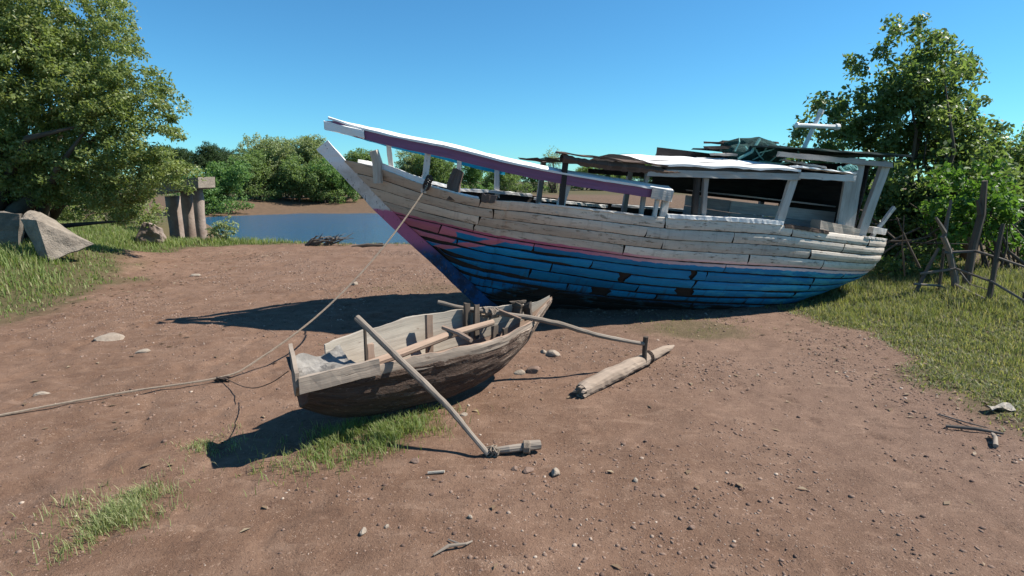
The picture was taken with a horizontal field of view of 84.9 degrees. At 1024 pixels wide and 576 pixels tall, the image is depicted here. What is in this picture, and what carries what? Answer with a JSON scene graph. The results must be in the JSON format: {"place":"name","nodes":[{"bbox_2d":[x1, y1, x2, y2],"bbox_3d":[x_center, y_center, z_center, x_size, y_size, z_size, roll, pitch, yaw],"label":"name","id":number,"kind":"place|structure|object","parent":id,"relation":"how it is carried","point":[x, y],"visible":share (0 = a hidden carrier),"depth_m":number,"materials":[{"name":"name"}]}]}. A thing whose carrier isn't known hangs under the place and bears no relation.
{"place":"outdoors","nodes":[
{"label":"outdoors","id":0,"kind":"place"},
{"bbox_2d":[0,219,307,322],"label":"grass bank","id":1,"kind":"structure","parent":0,"point":[125,238],"depth_m":11.21,"materials":[{"name":"green plant"}]},
{"bbox_2d":[182,240,408,245],"bbox_3d":[-3.022,-1.294,16.878,16.034,0.281,1.633,0,11,0],"label":"grass strip","id":2,"kind":"object","parent":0,"point":[318,245],"depth_m":16.77,"materials":[{"name":"green plant"}]},
{"bbox_2d":[205,213,409,243],"bbox_3d":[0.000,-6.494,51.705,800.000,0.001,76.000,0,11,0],"label":"water","id":3,"kind":"structure","parent":0,"point":[363,228],"depth_m":40.96,"materials":[{"name":"blue liquid"}]},
{"bbox_2d":[0,181,1023,575],"bbox_3d":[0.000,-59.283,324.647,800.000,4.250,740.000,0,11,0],"label":"ground","id":4,"kind":"structure","parent":0,"point":[604,421],"depth_m":4.11,"materials":[{"name":"brown soil"}]},
{"bbox_2d":[0,211,23,251],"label":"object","id":5,"kind":"structure","parent":4,"relation":"on","point":[11,226],"depth_m":11.37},
{"bbox_2d":[33,391,49,396],"bbox_3d":[-4.303,0.968,5.131,0.085,0.045,0.126,22,24,63],"label":"stone","id":6,"kind":"object","parent":4,"relation":"on","point":[40,393],"visible":0.7,"depth_m":5.10,"materials":[{"name":"beige stone"}]},
{"bbox_2d":[21,210,92,260],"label":"concrete slab","id":7,"kind":"structure","parent":4,"relation":"on","point":[50,237],"depth_m":10.82,"materials":[{"name":"grey concrete"}]},
{"bbox_2d":[0,0,208,240],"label":"olive tree","id":8,"kind":"object","parent":4,"relation":"on","point":[40,51],"visible":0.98,"depth_m":12.17,"materials":[{"name":"green plant"}]},
{"bbox_2d":[50,192,166,225],"bbox_3d":[-15.776,-2.804,20.274,5.669,1.814,2.917,0,11,0],"label":"bank shrub","id":9,"kind":"object","parent":4,"relation":"on","point":[66,216],"visible":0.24,"depth_m":20.18,"materials":[{"name":"green plant"}]},
{"bbox_2d":[94,332,124,340],"bbox_3d":[-4.942,0.615,6.884,0.321,0.092,0.254,9,16,-10],"label":"stone","id":10,"kind":"object","parent":4,"relation":"on","point":[112,336],"visible":0.89,"depth_m":6.84,"materials":[{"name":"beige stone"}]},
{"bbox_2d":[0,464,218,575],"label":"grass tuft","id":11,"kind":"object","parent":4,"relation":"on","point":[130,511],"visible":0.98,"depth_m":3.26,"materials":[{"name":"green plant"}]},
{"bbox_2d":[135,349,150,353],"bbox_3d":[-4.154,0.711,6.302,0.150,0.048,0.083,-4,12,-19],"label":"stone","id":12,"kind":"object","parent":4,"relation":"on","point":[143,351],"visible":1,"depth_m":6.28,"materials":[{"name":"beige stone"}]},
{"bbox_2d":[135,222,166,242],"bbox_3d":[-10.902,-1.682,16.870,0.841,0.696,2.008,-7,13,-32],"label":"boulder","id":13,"kind":"object","parent":4,"relation":"on","point":[150,233],"visible":0.87,"depth_m":16.23,"materials":[{"name":"stone"}]},
{"bbox_2d":[118,145,200,187],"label":"tree","id":14,"kind":"object","parent":4,"relation":"on","point":[184,154],"visible":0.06,"depth_m":120.98,"materials":[{"name":"green plant"}]},
{"bbox_2d":[156,177,214,239],"bbox_3d":[-10.912,-1.925,18.988,2.101,3.620,0.674,5,12,22],"label":"bridge ruin","id":15,"kind":"object","parent":4,"relation":"on","point":[186,215],"visible":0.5,"depth_m":18.76,"materials":[{"name":"concrete"}]},
{"bbox_2d":[164,168,235,215],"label":"tree","id":16,"kind":"object","parent":4,"relation":"on","point":[211,198],"visible":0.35,"depth_m":53.69,"materials":[{"name":"green plant"}]},
{"bbox_2d":[190,141,221,177],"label":"tree","id":17,"kind":"object","parent":4,"relation":"on","point":[202,156],"visible":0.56,"depth_m":117.78,"materials":[{"name":"green plant"}]},
{"bbox_2d":[160,421,258,465],"bbox_3d":[-2.204,1.154,4.117,0.494,0.101,0.676,10,15,42],"label":"grass tuft","id":18,"kind":"object","parent":4,"relation":"on","point":[198,447],"visible":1,"depth_m":4.11,"materials":[{"name":"green plant"}]},
{"bbox_2d":[207,147,236,171],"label":"tree","id":19,"kind":"object","parent":4,"relation":"on","point":[225,153],"visible":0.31,"depth_m":118.21,"materials":[{"name":"green plant"}]},
{"bbox_2d":[205,214,239,240],"bbox_3d":[-8.935,-1.707,17.256,1.062,1.096,0.707,0,11,0],"label":"shore shrub","id":20,"kind":"object","parent":4,"relation":"on","point":[226,227],"visible":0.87,"depth_m":17.25,"materials":[{"name":"green plant"}]},
{"bbox_2d":[202,157,254,212],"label":"tree","id":21,"kind":"object","parent":4,"relation":"on","point":[230,179],"visible":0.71,"depth_m":55.70,"materials":[{"name":"green plant"}]},
{"bbox_2d":[227,149,275,200],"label":"tree","id":22,"kind":"object","parent":4,"relation":"on","point":[257,178],"visible":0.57,"depth_m":63.88,"materials":[{"name":"green plant"}]},
{"bbox_2d":[214,371,288,387],"bbox_3d":[-2.236,0.748,4.824,0.112,0.541,1.781,-11,15,-44],"label":"canoe rope","id":23,"kind":"object","parent":4,"relation":"on","point":[223,378],"visible":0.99,"depth_m":5.39,"materials":[{"name":"brown fabric"}]},
{"bbox_2d":[240,147,285,198],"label":"tree","id":24,"kind":"object","parent":4,"relation":"on","point":[272,187],"visible":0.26,"depth_m":66.56,"materials":[{"name":"green plant"}]},
{"bbox_2d":[233,132,307,197],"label":"tree","id":25,"kind":"object","parent":4,"relation":"on","point":[282,151],"visible":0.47,"depth_m":67.45,"materials":[{"name":"green plant"}]},
{"bbox_2d":[268,153,316,201],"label":"tree","id":26,"kind":"object","parent":4,"relation":"on","point":[288,167],"visible":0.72,"depth_m":65.16,"materials":[{"name":"green plant"}]},
{"bbox_2d":[276,134,333,196],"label":"tree","id":27,"kind":"object","parent":4,"relation":"on","point":[308,146],"visible":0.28,"depth_m":68.20,"materials":[{"name":"green plant"}]},
{"bbox_2d":[291,155,344,203],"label":"tree","id":28,"kind":"object","parent":4,"relation":"on","point":[314,180],"visible":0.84,"depth_m":65.05,"materials":[{"name":"green plant"}]},
{"bbox_2d":[304,233,353,245],"bbox_3d":[-5.360,-1.434,16.489,1.467,0.372,0.479,0,11,0],"label":"driftwood branch","id":29,"kind":"object","parent":4,"relation":"on","point":[314,240],"visible":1,"depth_m":16.40,"materials":[{"name":"grey wood"}]},
{"bbox_2d":[308,158,359,202],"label":"tree","id":30,"kind":"object","parent":4,"relation":"on","point":[336,175],"visible":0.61,"depth_m":66.12,"materials":[{"name":"green plant"}]},
{"bbox_2d":[329,148,381,197],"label":"tree","id":31,"kind":"object","parent":4,"relation":"on","point":[354,156],"visible":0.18,"depth_m":70.41,"materials":[{"name":"green plant"}]},
{"bbox_2d":[359,527,366,535],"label":"stone","id":32,"kind":"object","parent":4,"relation":"on","point":[363,531],"visible":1,"depth_m":3.07,"materials":[{"name":"beige stone"}]},
{"bbox_2d":[220,398,508,496],"bbox_3d":[-1.053,1.094,4.260,1.237,0.175,2.008,7,13,34],"label":"grass patch","id":33,"kind":"object","parent":4,"relation":"on","point":[383,432],"visible":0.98,"depth_m":4.17,"materials":[{"name":"green plant"}]},
{"bbox_2d":[351,243,383,246],"bbox_3d":[-4.131,-1.234,16.146,0.959,0.125,0.159,-1,11,-7],"label":"driftwood log","id":34,"kind":"object","parent":4,"relation":"on","point":[372,245],"visible":0.84,"depth_m":16.09,"materials":[{"name":"grey wood"}]},
{"bbox_2d":[394,150,422,176],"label":"tree","id":35,"kind":"object","parent":4,"relation":"on","point":[407,166],"visible":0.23,"depth_m":75.48,"materials":[{"name":"green plant"}]},
{"bbox_2d":[410,458,418,463],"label":"stone","id":36,"kind":"object","parent":4,"relation":"on","point":[414,460],"visible":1,"depth_m":3.80,"materials":[{"name":"brown stone"}]},
{"bbox_2d":[428,470,444,473],"bbox_3d":[-0.495,1.203,3.658,0.113,0.031,0.018,1,11,5],"label":"stick","id":37,"kind":"object","parent":4,"relation":"on","point":[436,472],"visible":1,"depth_m":3.65,"materials":[{"name":"grey wood"}]},
{"bbox_2d":[413,153,468,188],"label":"tree","id":38,"kind":"object","parent":4,"relation":"on","point":[440,170],"visible":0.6,"depth_m":73.66,"materials":[{"name":"green plant"}]},
{"bbox_2d":[433,539,472,555],"bbox_3d":[-0.323,1.338,2.937,0.222,0.030,0.106,-5,12,-25],"label":"stick","id":39,"kind":"object","parent":4,"relation":"on","point":[455,544],"visible":1,"depth_m":2.91,"materials":[{"name":"grey wood"}]},
{"bbox_2d":[461,165,493,189],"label":"tree","id":40,"kind":"object","parent":4,"relation":"on","point":[472,176],"visible":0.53,"depth_m":77.99,"materials":[{"name":"green plant"}]},
{"bbox_2d":[286,295,674,456],"bbox_3d":[0.244,0.536,4.960,4.134,0.905,1.680,-9,14,-38],"label":"outrigger canoe","id":41,"kind":"object","parent":4,"relation":"on","point":[406,362],"visible":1,"depth_m":4.57,"materials":[{"name":"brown wood"}]},
{"bbox_2d":[480,172,532,192],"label":"tree","id":42,"kind":"object","parent":4,"relation":"on","point":[508,178],"visible":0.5,"depth_m":89.41,"materials":[{"name":"green plant"}]},
{"bbox_2d":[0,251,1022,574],"bbox_3d":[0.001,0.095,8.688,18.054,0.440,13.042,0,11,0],"label":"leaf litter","id":43,"kind":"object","parent":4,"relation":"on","point":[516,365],"visible":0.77,"depth_m":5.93,"materials":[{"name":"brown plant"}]},
{"bbox_2d":[511,466,517,470],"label":"stone","id":44,"kind":"object","parent":4,"relation":"on","point":[514,468],"visible":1,"depth_m":3.73,"materials":[{"name":"beige stone"}]},
{"bbox_2d":[514,369,524,374],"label":"stone","id":45,"kind":"object","parent":4,"relation":"on","point":[520,372],"visible":0.95,"depth_m":5.59,"materials":[{"name":"beige stone"}]},
{"bbox_2d":[523,467,533,473],"bbox_3d":[0.109,1.213,3.726,0.059,0.034,0.097,14,18,33],"label":"stone","id":46,"kind":"object","parent":4,"relation":"on","point":[526,470],"visible":1,"depth_m":3.71,"materials":[{"name":"brown stone"}]},
{"bbox_2d":[505,175,556,191],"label":"tree","id":47,"kind":"object","parent":4,"relation":"on","point":[534,182],"visible":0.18,"depth_m":97.39,"materials":[{"name":"green plant"}]},
{"bbox_2d":[526,366,539,373],"bbox_3d":[0.219,0.831,5.684,0.143,0.077,0.128,-7,15,6],"label":"stone","id":48,"kind":"object","parent":4,"relation":"on","point":[532,369],"visible":0.99,"depth_m":5.63,"materials":[{"name":"brown stone"}]},
{"bbox_2d":[543,146,561,192],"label":"tree","id":49,"kind":"object","parent":4,"relation":"on","point":[552,186],"visible":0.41,"depth_m":92.90,"materials":[{"name":"green plant"}]},
{"bbox_2d":[545,350,559,356],"bbox_3d":[0.452,0.737,6.275,0.209,0.089,0.131,4,1,43],"label":"stone","id":50,"kind":"object","parent":4,"relation":"on","point":[552,353],"visible":0.83,"depth_m":6.22,"materials":[{"name":"beige stone"}]},
{"bbox_2d":[551,467,559,476],"bbox_3d":[0.283,1.212,3.662,0.062,0.068,0.082,3,10,12],"label":"stone","id":51,"kind":"object","parent":4,"relation":"on","point":[555,471],"visible":0.94,"depth_m":3.64,"materials":[{"name":"grey stone"}]},
{"bbox_2d":[570,166,603,189],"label":"tree","id":52,"kind":"object","parent":4,"relation":"on","point":[582,169],"visible":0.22,"depth_m":108.76,"materials":[{"name":"green plant"}]},
{"bbox_2d":[316,109,911,309],"bbox_3d":[1.711,-1.028,8.634,8.885,3.476,2.792,-2,11,-12],"label":"fishing boat","id":53,"kind":"object","parent":4,"relation":"on","point":[805,239],"visible":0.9,"depth_m":7.76,"materials":[{"name":"paint"}]},
{"bbox_2d":[0,175,432,416],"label":"mooring rope","id":54,"kind":"object","parent":53,"relation":"attached to","point":[427,182],"visible":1,"depth_m":5.58,"materials":[{"name":"beige fabric"}]},
{"bbox_2d":[704,141,723,143],"bbox_3d":[3.464,-2.181,8.465,1.216,0.057,0.133,-3,11,-14],"label":"loose board","id":55,"kind":"object","parent":53,"relation":"on","point":[705,142],"visible":0.3,"depth_m":8.31,"materials":[{"name":"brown wood"}]},
{"bbox_2d":[703,146,730,148],"bbox_3d":[3.348,-2.089,8.352,1.098,0.058,0.114,-3,11,-16],"label":"loose board","id":56,"kind":"object","parent":53,"relation":"on","point":[716,147],"visible":0.46,"depth_m":8.21,"materials":[{"name":"grey wood"}]},
{"bbox_2d":[709,153,784,157],"bbox_3d":[3.521,-1.967,8.319,1.289,0.068,0.105,-3,11,-14],"label":"loose board","id":57,"kind":"object","parent":53,"relation":"on","point":[722,154],"visible":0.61,"depth_m":8.19,"materials":[{"name":"grey wood"}]},
{"bbox_2d":[720,137,799,164],"bbox_3d":[3.723,-2.052,8.413,1.167,0.418,0.617,-4,12,-19],"label":"fishing net","id":58,"kind":"object","parent":53,"relation":"on","point":[741,148],"visible":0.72,"depth_m":8.27,"materials":[{"name":"teal fabric"}]},
{"bbox_2d":[781,158,826,168],"bbox_3d":[4.244,-1.816,8.163,0.614,0.156,0.055,5,12,26],"label":"loose board","id":59,"kind":"object","parent":53,"relation":"on","point":[798,162],"visible":1,"depth_m":8.14,"materials":[{"name":"white paint"}]},
{"bbox_2d":[603,174,643,181],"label":"tree","id":60,"kind":"object","parent":4,"relation":"on","point":[621,177],"visible":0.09,"depth_m":107.43,"materials":[{"name":"green plant"}]},
{"bbox_2d":[624,314,774,337],"bbox_3d":[2.425,0.476,7.573,1.851,0.091,1.396,-4,12,-21],"label":"grass patch","id":61,"kind":"object","parent":4,"relation":"on","point":[691,319],"visible":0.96,"depth_m":7.61,"materials":[{"name":"green plant"}]},
{"bbox_2d":[748,182,1023,277],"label":"prop roots","id":62,"kind":"object","parent":4,"relation":"on","point":[895,241],"visible":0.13,"depth_m":10.70,"materials":[{"name":"brown plant"}]},
{"bbox_2d":[766,175,1022,241],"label":"mangrove tree","id":63,"kind":"object","parent":4,"relation":"on","point":[913,190],"depth_m":15.98,"materials":[{"name":"green plant"}]},
{"bbox_2d":[782,10,1023,260],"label":"mangrove tree","id":64,"kind":"object","parent":4,"relation":"on","point":[946,118],"visible":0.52,"depth_m":11.69,"materials":[{"name":"green plant"}]},
{"bbox_2d":[864,235,962,280],"bbox_3d":[7.411,-0.383,10.449,1.810,1.175,1.391,0,11,0],"label":"mangrove shrub","id":65,"kind":"object","parent":4,"relation":"on","point":[890,266],"visible":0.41,"depth_m":10.31,"materials":[{"name":"green plant"}]},
{"bbox_2d":[896,180,1023,303],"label":"stick fence","id":66,"kind":"object","parent":4,"relation":"on","point":[972,251],"visible":0.89,"depth_m":8.88,"materials":[{"name":"brown wood"}]},
{"bbox_2d":[938,413,988,428],"bbox_3d":[3.584,1.057,4.452,0.018,0.026,0.341,-6,12,-28],"label":"stick","id":67,"kind":"object","parent":4,"relation":"on","point":[961,420],"visible":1,"depth_m":4.46,"materials":[{"name":"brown wood"}]},
{"bbox_2d":[914,158,1023,271],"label":"mangrove shrub","id":68,"kind":"object","parent":4,"relation":"on","point":[965,211],"visible":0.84,"depth_m":9.96,"materials":[{"name":"green plant"}]},
{"bbox_2d":[946,424,1003,434],"bbox_3d":[3.512,1.077,4.258,0.343,0.050,0.027,7,13,32],"label":"stick","id":69,"kind":"object","parent":4,"relation":"on","point":[971,428],"visible":1,"depth_m":4.25,"materials":[{"name":"grey wood"}]},
{"bbox_2d":[991,432,998,447],"bbox_3d":[3.500,1.100,4.058,0.037,0.050,0.198,8,13,35],"label":"stick","id":70,"kind":"object","parent":4,"relation":"on","point":[995,440],"visible":1,"depth_m":4.02,"materials":[{"name":"grey wood"}]},
{"bbox_2d":[984,402,1015,411],"bbox_3d":[4.032,0.987,4.630,0.239,0.044,0.089,-1,11,-7],"label":"bark scrap","id":71,"kind":"object","parent":4,"relation":"on","point":[1006,406],"visible":1,"depth_m":4.64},
{"bbox_2d":[993,121,1023,233],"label":"mangrove tree","id":72,"kind":"object","parent":4,"relation":"on","point":[1016,151],"visible":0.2,"depth_m":16.85,"materials":[{"name":"green plant"}]},
{"bbox_2d":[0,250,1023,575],"bbox_3d":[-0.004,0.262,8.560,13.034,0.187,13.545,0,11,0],"label":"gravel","id":73,"kind":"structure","parent":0,"point":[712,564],"depth_m":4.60,"materials":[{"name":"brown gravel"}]},
{"bbox_2d":[10,0,1023,181],"label":"sky","id":74,"kind":"structure","parent":0,"point":[513,79],"materials":[{"name":"blue"}]},
{"bbox_2d":[837,164,857,171],"bbox_3d":[4.756,-1.693,7.927,0.321,0.125,0.123,-2,11,-10],"label":"fishing net","id":75,"kind":"object","parent":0,"point":[848,168],"visible":0.97,"depth_m":7.88,"materials":[{"name":"teal fabric"}]},
{"bbox_2d":[761,254,1023,435],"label":"grass bank","id":76,"kind":"structure","parent":0,"point":[1014,302],"depth_m":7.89,"materials":[{"name":"green plant"}]}
]}

